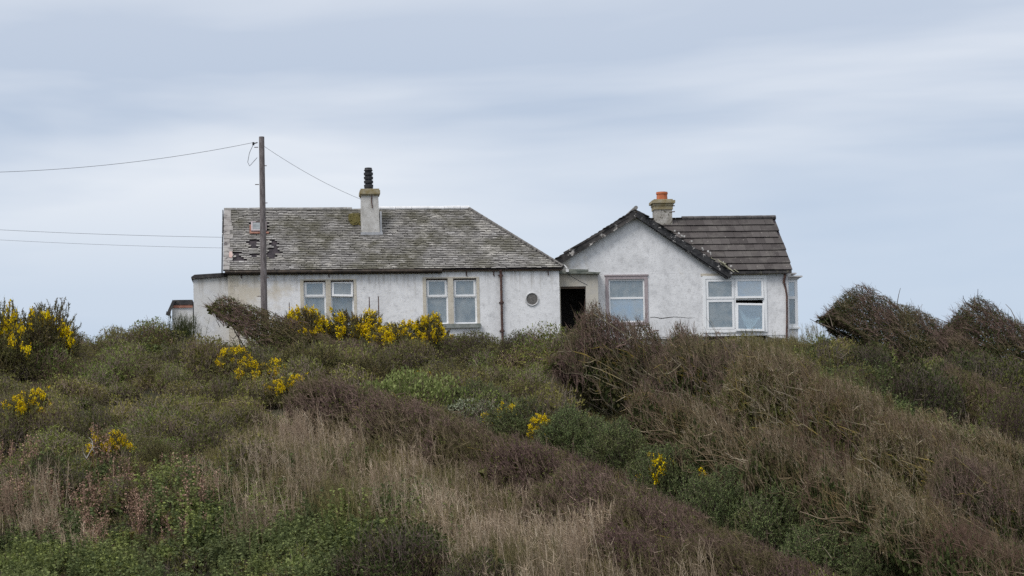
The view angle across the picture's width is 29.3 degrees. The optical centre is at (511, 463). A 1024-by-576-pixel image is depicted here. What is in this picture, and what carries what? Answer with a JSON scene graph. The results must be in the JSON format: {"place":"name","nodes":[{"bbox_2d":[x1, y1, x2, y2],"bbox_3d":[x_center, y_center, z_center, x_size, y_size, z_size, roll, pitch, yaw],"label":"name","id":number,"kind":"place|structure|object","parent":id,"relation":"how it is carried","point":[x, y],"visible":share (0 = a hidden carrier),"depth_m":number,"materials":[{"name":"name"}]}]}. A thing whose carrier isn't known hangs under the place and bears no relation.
{"place":"outdoors","nodes":[
{"label":"outdoors","id":0,"kind":"place"},
{"bbox_2d":[0,342,1022,575],"bbox_3d":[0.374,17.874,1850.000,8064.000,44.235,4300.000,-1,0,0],"label":"ground","id":1,"kind":"structure","parent":0,"point":[155,395],"depth_m":48.68,"materials":[{"name":"plant"}]},
{"bbox_2d":[0,296,37,380],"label":"gorse bush","id":2,"kind":"object","parent":1,"relation":"on","point":[13,336],"visible":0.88,"depth_m":60.20,"materials":[{"name":"yellow plant"}]},
{"bbox_2d":[1,385,53,430],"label":"gorse bush","id":3,"kind":"object","parent":1,"relation":"on","point":[22,399],"visible":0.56,"depth_m":52.32,"materials":[{"name":"yellow plant"}]},
{"bbox_2d":[10,297,86,367],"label":"gorse bush","id":4,"kind":"object","parent":1,"relation":"on","point":[39,325],"visible":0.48,"depth_m":61.73,"materials":[{"name":"yellow plant"}]},
{"bbox_2d":[24,450,75,488],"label":"bramble bush","id":5,"kind":"object","parent":1,"relation":"on","point":[54,462],"visible":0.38,"depth_m":47.51,"materials":[{"name":"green plant"}]},
{"bbox_2d":[82,438,98,458],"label":"dead branch","id":6,"kind":"object","parent":1,"relation":"on","point":[90,450],"visible":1,"depth_m":48.15,"materials":[{"name":"grey wood"}]},
{"bbox_2d":[84,428,133,462],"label":"gorse bush","id":7,"kind":"object","parent":1,"relation":"on","point":[118,437],"visible":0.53,"depth_m":48.97,"materials":[{"name":"yellow plant"}]},
{"bbox_2d":[0,422,228,547],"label":"dock stalks","id":8,"kind":"object","parent":1,"relation":"on","point":[136,508],"visible":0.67,"depth_m":45.68,"materials":[{"name":"brown plant"}]},
{"bbox_2d":[133,435,183,472],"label":"gorse bush","id":9,"kind":"object","parent":1,"relation":"on","point":[161,449],"visible":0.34,"depth_m":48.84,"materials":[{"name":"green plant"}]},
{"bbox_2d":[161,309,209,345],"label":"broom bush","id":10,"kind":"object","parent":1,"relation":"on","point":[185,328],"visible":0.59,"depth_m":65.82,"materials":[{"name":"green plant"}]},
{"bbox_2d":[209,345,252,376],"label":"gorse bush","id":11,"kind":"object","parent":1,"relation":"on","point":[238,349],"visible":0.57,"depth_m":59.63,"materials":[{"name":"yellow plant"}]},
{"bbox_2d":[248,136,268,346],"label":"utility pole","id":12,"kind":"object","parent":1,"relation":"on","point":[263,260],"visible":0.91,"depth_m":65.22,"materials":[{"name":"wood"}]},
{"bbox_2d":[10,143,249,171],"bbox_3d":[-12.768,-9.879,63.106,9.360,1.471,0.013,-1,0,-27],"label":"overhead cable","id":13,"kind":"object","parent":12,"relation":"attached to","point":[129,162],"visible":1,"depth_m":63.30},
{"bbox_2d":[264,146,356,197],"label":"overhead cable","id":14,"kind":"object","parent":12,"relation":"attached to","point":[311,175],"visible":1,"depth_m":67.83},
{"bbox_2d":[230,356,295,388],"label":"gorse bush","id":15,"kind":"object","parent":1,"relation":"on","point":[252,365],"visible":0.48,"depth_m":57.66,"materials":[{"name":"yellow plant"}]},
{"bbox_2d":[203,294,340,353],"bbox_3d":[-7.674,-4.557,64.803,5.333,2.374,2.289,-1,0,5],"label":"leaning thorn","id":16,"kind":"object","parent":1,"relation":"on","point":[242,317],"visible":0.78,"depth_m":64.50,"materials":[{"name":"brown plant"}]},
{"bbox_2d":[263,372,308,405],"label":"gorse bush","id":17,"kind":"object","parent":1,"relation":"on","point":[283,383],"visible":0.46,"depth_m":55.84,"materials":[{"name":"yellow plant"}]},
{"bbox_2d":[270,304,346,349],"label":"gorse bush","id":18,"kind":"object","parent":1,"relation":"on","point":[316,320],"visible":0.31,"depth_m":65.23,"materials":[{"name":"yellow plant"}]},
{"bbox_2d":[266,339,359,379],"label":"gorse bush","id":19,"kind":"object","parent":1,"relation":"on","point":[331,360],"visible":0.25,"depth_m":58.74,"materials":[{"name":"green plant"}]},
{"bbox_2d":[324,307,397,342],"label":"gorse bush","id":20,"kind":"object","parent":1,"relation":"on","point":[358,328],"visible":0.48,"depth_m":65.73,"materials":[{"name":"yellow plant"}]},
{"bbox_2d":[278,367,446,435],"bbox_3d":[-3.999,-1.706,52.871,4.583,2.032,3.246,-1,0,0],"label":"thorn thicket","id":21,"kind":"object","parent":1,"relation":"on","point":[333,400],"visible":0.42,"depth_m":52.27,"materials":[{"name":"brown plant"}]},
{"bbox_2d":[166,167,564,349],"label":"cottage","id":22,"kind":"structure","parent":1,"relation":"on","point":[459,269],"depth_m":69.20,"materials":[{"name":"white paint"}]},
{"bbox_2d":[11,230,189,236],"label":"overhead cable","id":23,"kind":"object","parent":22,"relation":"attached to","point":[106,234],"visible":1,"depth_m":71.75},
{"bbox_2d":[9,240,205,247],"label":"overhead cable","id":24,"kind":"object","parent":22,"relation":"attached to","point":[102,244],"visible":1,"depth_m":71.53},
{"bbox_2d":[304,282,325,322],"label":"window","id":25,"kind":"structure","parent":22,"relation":"in","point":[314,292],"depth_m":68.61,"materials":[{"name":"white glass"}]},
{"bbox_2d":[331,282,353,323],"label":"window","id":26,"kind":"structure","parent":22,"relation":"in","point":[337,288],"depth_m":68.70,"materials":[{"name":"white glass"}]},
{"bbox_2d":[426,280,447,323],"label":"window","id":27,"kind":"structure","parent":22,"relation":"in","point":[436,290],"depth_m":69.13,"materials":[{"name":"white glass"}]},
{"bbox_2d":[453,280,476,323],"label":"window","id":28,"kind":"structure","parent":22,"relation":"in","point":[464,291],"depth_m":69.24,"materials":[{"name":"white glass"}]},
{"bbox_2d":[525,292,538,305],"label":"round window","id":29,"kind":"structure","parent":22,"relation":"in","point":[532,299],"depth_m":69.29,"materials":[{"name":"grey glass"}]},
{"bbox_2d":[322,349,410,382],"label":"gorse bush","id":30,"kind":"object","parent":1,"relation":"on","point":[381,371],"visible":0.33,"depth_m":57.60,"materials":[{"name":"green plant"}]},
{"bbox_2d":[341,338,391,353],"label":"thorn thicket","id":31,"kind":"object","parent":1,"relation":"on","point":[373,344],"visible":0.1,"depth_m":62.17,"materials":[{"name":"green plant"}]},
{"bbox_2d":[0,394,737,575],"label":"dead willowherb","id":32,"kind":"object","parent":1,"relation":"on","point":[575,541],"visible":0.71,"depth_m":43.74,"materials":[{"name":"plant"}]},
{"bbox_2d":[325,518,455,575],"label":"bramble bush","id":33,"kind":"object","parent":1,"relation":"on","point":[390,557],"visible":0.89,"depth_m":39.66,"materials":[{"name":"green plant"}]},
{"bbox_2d":[364,318,433,353],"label":"gorse bush","id":34,"kind":"object","parent":1,"relation":"on","point":[389,334],"visible":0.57,"depth_m":63.30,"materials":[{"name":"yellow plant"}]},
{"bbox_2d":[338,365,470,418],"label":"privet bush","id":35,"kind":"object","parent":1,"relation":"on","point":[429,385],"visible":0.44,"depth_m":53.27,"materials":[{"name":"green plant"}]},
{"bbox_2d":[349,385,509,455],"bbox_3d":[-2.052,-1.065,50.892,4.393,1.996,3.111,-1,0,-10],"label":"thorn thicket","id":36,"kind":"object","parent":1,"relation":"on","point":[380,419],"visible":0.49,"depth_m":50.21,"materials":[{"name":"brown plant"}]},
{"bbox_2d":[414,310,455,355],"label":"gorse bush","id":37,"kind":"object","parent":1,"relation":"on","point":[434,329],"visible":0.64,"depth_m":63.44,"materials":[{"name":"yellow plant"}]},
{"bbox_2d":[0,316,881,519],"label":"undergrowth","id":38,"kind":"object","parent":1,"relation":"on","point":[162,420],"visible":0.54,"depth_m":56.75,"materials":[{"name":"green plant"}]},
{"bbox_2d":[424,359,503,386],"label":"gorse bush","id":39,"kind":"object","parent":1,"relation":"on","point":[458,365],"visible":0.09,"depth_m":58.23,"materials":[{"name":"green plant"}]},
{"bbox_2d":[0,343,935,575],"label":"young bramble","id":40,"kind":"object","parent":1,"relation":"on","point":[164,553],"visible":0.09,"depth_m":41.86,"materials":[{"name":"green plant"}]},
{"bbox_2d":[433,330,505,360],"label":"scrub bush","id":41,"kind":"object","parent":1,"relation":"on","point":[466,341],"visible":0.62,"depth_m":62.99,"materials":[{"name":"green plant"}]},
{"bbox_2d":[440,397,506,422],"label":"willow scrub","id":42,"kind":"object","parent":1,"relation":"on","point":[460,408],"visible":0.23,"depth_m":52.74,"materials":[{"name":"green plant"}]},
{"bbox_2d":[443,376,516,416],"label":"gorse bush","id":43,"kind":"object","parent":1,"relation":"on","point":[481,385],"visible":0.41,"depth_m":53.52,"materials":[{"name":"green plant"}]},
{"bbox_2d":[434,546,530,575],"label":"bramble bush","id":44,"kind":"object","parent":1,"relation":"on","point":[466,570],"visible":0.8,"depth_m":38.03,"materials":[{"name":"green plant"}]},
{"bbox_2d":[416,414,574,477],"bbox_3d":[-0.312,-0.340,47.754,4.048,1.924,2.930,-1,0,-2],"label":"thorn thicket","id":45,"kind":"object","parent":1,"relation":"on","point":[463,437],"visible":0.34,"depth_m":47.27,"materials":[{"name":"brown plant"}]},
{"bbox_2d":[481,401,515,432],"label":"gorse bush","id":46,"kind":"object","parent":1,"relation":"on","point":[509,406],"visible":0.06,"depth_m":51.83,"materials":[{"name":"yellow plant"}]},
{"bbox_2d":[457,459,546,508],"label":"thorn thicket","id":47,"kind":"object","parent":1,"relation":"on","point":[473,466],"visible":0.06,"depth_m":45.60,"materials":[{"name":"brown plant"}]},
{"bbox_2d":[0,331,1023,575],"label":"nettles","id":48,"kind":"object","parent":1,"relation":"on","point":[282,537],"visible":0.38,"depth_m":42.65,"materials":[{"name":"green plant"}]},
{"bbox_2d":[0,338,1023,575],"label":"scrub","id":49,"kind":"object","parent":1,"relation":"on","point":[141,384],"visible":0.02,"depth_m":45.28,"materials":[{"name":"green plant"}]},
{"bbox_2d":[478,395,557,440],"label":"gorse bush","id":50,"kind":"object","parent":1,"relation":"on","point":[510,423],"visible":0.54,"depth_m":50.93,"materials":[{"name":"green plant"}]},
{"bbox_2d":[489,329,548,362],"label":"scrub bush","id":51,"kind":"object","parent":1,"relation":"on","point":[508,344],"visible":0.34,"depth_m":61.15,"materials":[{"name":"green plant"}]},
{"bbox_2d":[182,322,882,575],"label":"olive stems","id":52,"kind":"object","parent":1,"relation":"on","point":[512,551],"visible":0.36,"depth_m":44.78,"materials":[{"name":"plant"}]},
{"bbox_2d":[523,413,565,445],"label":"gorse bush","id":53,"kind":"object","parent":1,"relation":"on","point":[538,421],"visible":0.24,"depth_m":49.90,"materials":[{"name":"yellow plant"}]},
{"bbox_2d":[471,429,631,502],"bbox_3d":[1.129,0.132,46.133,4.104,2.123,2.907,-1,0,-15],"label":"thorn thicket","id":54,"kind":"object","parent":1,"relation":"on","point":[530,462],"visible":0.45,"depth_m":45.44,"materials":[{"name":"brown plant"}]},
{"bbox_2d":[514,479,610,546],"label":"thorn thicket","id":55,"kind":"object","parent":1,"relation":"on","point":[539,499],"visible":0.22,"depth_m":42.62,"materials":[{"name":"brown plant"}]},
{"bbox_2d":[532,399,608,453],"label":"gorse bush","id":56,"kind":"object","parent":1,"relation":"on","point":[584,429],"visible":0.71,"depth_m":48.78,"materials":[{"name":"green plant"}]},
{"bbox_2d":[572,415,663,475],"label":"gorse bush","id":57,"kind":"object","parent":1,"relation":"on","point":[612,448],"visible":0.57,"depth_m":47.42,"materials":[{"name":"green plant"}]},
{"bbox_2d":[541,456,714,534],"bbox_3d":[2.486,0.847,43.225,3.930,2.146,2.783,-1,0,9],"label":"thorn thicket","id":58,"kind":"object","parent":1,"relation":"on","point":[605,489],"visible":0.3,"depth_m":42.99,"materials":[{"name":"brown plant"}]},
{"bbox_2d":[542,299,746,417],"bbox_3d":[3.954,-2.873,54.852,6.183,3.569,4.151,-1,0,-12],"label":"blackthorn","id":59,"kind":"object","parent":1,"relation":"on","point":[570,362],"visible":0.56,"depth_m":54.08,"materials":[{"name":"brown plant"}]},
{"bbox_2d":[578,513,742,575],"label":"thorn thicket","id":60,"kind":"object","parent":1,"relation":"on","point":[634,539],"visible":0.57,"depth_m":39.62,"materials":[{"name":"brown plant"}]},
{"bbox_2d":[622,439,723,500],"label":"gorse bush","id":61,"kind":"object","parent":1,"relation":"on","point":[657,469],"visible":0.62,"depth_m":44.90,"materials":[{"name":"green plant"}]},
{"bbox_2d":[555,191,802,346],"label":"gabled cottage","id":62,"kind":"structure","parent":1,"relation":"on","point":[724,274],"depth_m":71.00,"materials":[{"name":"paint"}]},
{"bbox_2d":[604,274,648,325],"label":"window","id":63,"kind":"structure","parent":62,"relation":"in","point":[627,294],"depth_m":70.96,"materials":[{"name":"white glass"}]},
{"bbox_2d":[702,275,767,332],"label":"window","id":64,"kind":"structure","parent":62,"relation":"in","point":[720,294],"depth_m":71.15,"materials":[{"name":"white glass"}]},
{"bbox_2d":[788,273,802,339],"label":"bay window","id":65,"kind":"structure","parent":62,"relation":"in","point":[792,280],"depth_m":71.64,"materials":[{"name":"white glass"}]},
{"bbox_2d":[598,490,769,559],"bbox_3d":[3.672,1.532,41.503,3.704,2.042,2.681,-1,0,-2],"label":"thorn thicket","id":66,"kind":"object","parent":1,"relation":"on","point":[661,523],"visible":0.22,"depth_m":41.21,"materials":[{"name":"brown plant"}]},
{"bbox_2d":[621,375,762,456],"bbox_3d":[4.657,-1.163,50.239,3.799,2.541,2.605,-1,0,2],"label":"blackthorn","id":67,"kind":"object","parent":1,"relation":"on","point":[648,423],"visible":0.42,"depth_m":50.03,"materials":[{"name":"brown plant"}]},
{"bbox_2d":[625,318,820,427],"bbox_3d":[5.775,-2.320,53.020,5.487,3.551,3.431,-1,0,12],"label":"blackthorn","id":68,"kind":"object","parent":1,"relation":"on","point":[678,359],"visible":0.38,"depth_m":52.85,"materials":[{"name":"brown plant"}]},
{"bbox_2d":[677,462,773,532],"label":"gorse bush","id":69,"kind":"object","parent":1,"relation":"on","point":[718,507],"visible":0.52,"depth_m":43.40,"materials":[{"name":"green plant"}]},
{"bbox_2d":[717,341,762,353],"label":"scrub bush","id":70,"kind":"object","parent":1,"relation":"on","point":[735,345],"visible":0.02,"depth_m":61.26,"materials":[{"name":"green plant"}]},
{"bbox_2d":[670,394,834,502],"bbox_3d":[5.601,-0.318,44.916,3.933,2.752,2.697,-1,0,11],"label":"blackthorn","id":71,"kind":"object","parent":1,"relation":"on","point":[693,442],"visible":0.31,"depth_m":44.90,"materials":[{"name":"brown plant"}]},
{"bbox_2d":[669,519,839,575],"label":"thorn thicket","id":72,"kind":"object","parent":1,"relation":"on","point":[766,562],"visible":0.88,"depth_m":39.18,"materials":[{"name":"brown plant"}]},
{"bbox_2d":[715,476,820,553],"bbox_3d":[5.879,1.225,42.565,2.676,1.980,2.613,-1,0,-21],"label":"gorse bush","id":73,"kind":"object","parent":1,"relation":"on","point":[776,536],"visible":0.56,"depth_m":42.18,"materials":[{"name":"green plant"}]},
{"bbox_2d":[757,346,811,358],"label":"scrub bush","id":74,"kind":"object","parent":1,"relation":"on","point":[791,350],"visible":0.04,"depth_m":61.67,"materials":[{"name":"green plant"}]},
{"bbox_2d":[708,333,898,453],"bbox_3d":[7.410,-1.637,50.214,5.030,3.439,3.319,-1,0,1],"label":"blackthorn","id":75,"kind":"object","parent":1,"relation":"on","point":[756,403],"visible":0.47,"depth_m":49.80,"materials":[{"name":"brown plant"}]},
{"bbox_2d":[734,399,889,524],"bbox_3d":[6.718,0.048,43.185,3.866,3.009,2.451,-1,0,-6],"label":"blackthorn","id":76,"kind":"object","parent":1,"relation":"on","point":[751,477],"visible":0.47,"depth_m":42.89,"materials":[{"name":"brown plant"}]},
{"bbox_2d":[775,506,870,575],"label":"gorse bush","id":77,"kind":"object","parent":1,"relation":"on","point":[817,550],"visible":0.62,"depth_m":40.27,"materials":[{"name":"green leaf"},{"name":"yellow flower"},{"name":"twig"}]},
{"bbox_2d":[804,337,841,355],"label":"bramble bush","id":78,"kind":"object","parent":1,"relation":"on","point":[817,342],"visible":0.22,"depth_m":62.08,"materials":[{"name":"green plant"}]},
{"bbox_2d":[838,341,896,376],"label":"bramble bush","id":79,"kind":"object","parent":1,"relation":"on","point":[879,354],"visible":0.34,"depth_m":60.43,"materials":[{"name":"green plant"}]},
{"bbox_2d":[831,532,907,575],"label":"gorse bush","id":80,"kind":"object","parent":1,"relation":"on","point":[866,564],"visible":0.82,"depth_m":39.53,"materials":[{"name":"green plant"}]},
{"bbox_2d":[780,367,960,481],"bbox_3d":[8.676,-0.691,47.815,4.572,3.492,3.017,-1,0,7],"label":"blackthorn","id":81,"kind":"object","parent":1,"relation":"on","point":[817,427],"visible":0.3,"depth_m":47.53,"materials":[{"name":"brown plant"}]},
{"bbox_2d":[796,441,968,559],"bbox_3d":[7.701,0.764,40.691,3.621,2.694,2.483,-1,0,10],"label":"blackthorn","id":82,"kind":"object","parent":1,"relation":"on","point":[857,514],"visible":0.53,"depth_m":40.55,"materials":[{"name":"brown plant"}]},
{"bbox_2d":[812,281,981,363],"bbox_3d":[12.641,-4.531,64.466,6.208,2.976,3.159,-1,0,-13],"label":"hawthorn tree","id":83,"kind":"object","parent":1,"relation":"on","point":[929,338],"visible":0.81,"depth_m":63.75,"materials":[{"name":"brown plant"}]},
{"bbox_2d":[861,353,968,426],"bbox_3d":[11.221,-1.940,55.160,3.192,2.372,3.012,-1,0,16],"label":"bramble bush","id":84,"kind":"object","parent":1,"relation":"on","point":[934,395],"visible":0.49,"depth_m":54.66,"materials":[{"name":"green plant"}]},
{"bbox_2d":[838,400,1023,535],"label":"blackthorn","id":85,"kind":"object","parent":1,"relation":"on","point":[877,451],"visible":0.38,"depth_m":42.51,"materials":[{"name":"brown plant"}]},
{"bbox_2d":[862,486,1021,575],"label":"blackthorn","id":86,"kind":"object","parent":1,"relation":"on","point":[878,540],"visible":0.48,"depth_m":39.23,"materials":[{"name":"brown plant"}]},
{"bbox_2d":[921,358,984,382],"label":"bramble bush","id":87,"kind":"object","parent":1,"relation":"on","point":[955,362],"visible":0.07,"depth_m":58.95,"materials":[{"name":"green plant"}]},
{"bbox_2d":[910,440,1023,552],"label":"blackthorn","id":88,"kind":"object","parent":1,"relation":"on","point":[1007,503],"visible":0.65,"depth_m":40.85,"materials":[{"name":"brown plant"}]},
{"bbox_2d":[912,399,1023,485],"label":"blackthorn","id":89,"kind":"object","parent":1,"relation":"on","point":[1012,453],"visible":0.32,"depth_m":47.76,"materials":[{"name":"brown plant"}]},
{"bbox_2d":[915,501,1023,575],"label":"blackthorn","id":90,"kind":"object","parent":1,"relation":"on","point":[935,565],"visible":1,"depth_m":38.03,"materials":[{"name":"brown plant"}]},
{"bbox_2d":[931,347,1010,384],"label":"bramble bush","id":91,"kind":"object","parent":1,"relation":"on","point":[975,362],"visible":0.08,"depth_m":58.93,"materials":[{"name":"green plant"}]},
{"bbox_2d":[936,370,1010,429],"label":"scrub bush","id":92,"kind":"object","parent":1,"relation":"on","point":[980,407],"visible":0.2,"depth_m":55.39,"materials":[{"name":"green plant"}]},
{"bbox_2d":[935,293,1023,366],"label":"hawthorn tree","id":93,"kind":"object","parent":1,"relation":"on","point":[997,325],"visible":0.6,"depth_m":65.26,"materials":[{"name":"brown plant"}]},
{"bbox_2d":[939,360,1021,431],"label":"thorn thicket","id":94,"kind":"object","parent":1,"relation":"on","point":[990,388],"visible":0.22,"depth_m":55.92,"materials":[{"name":"brown plant"}]},
{"bbox_2d":[974,386,1023,445],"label":"scrub bush","id":95,"kind":"object","parent":1,"relation":"on","point":[1006,417],"visible":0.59,"depth_m":51.97,"materials":[{"name":"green plant"}]},
{"bbox_2d":[980,353,1023,398],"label":"scrub bush","id":96,"kind":"object","parent":1,"relation":"on","point":[1003,375],"visible":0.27,"depth_m":58.24,"materials":[{"name":"green plant"}]},
{"bbox_2d":[993,357,1023,398],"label":"bramble bush","id":97,"kind":"object","parent":1,"relation":"on","point":[1012,370],"visible":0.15,"depth_m":58.17,"materials":[{"name":"green plant"}]},
{"bbox_2d":[0,0,1023,359],"label":"sky","id":98,"kind":"structure","parent":0,"point":[883,140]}
]}

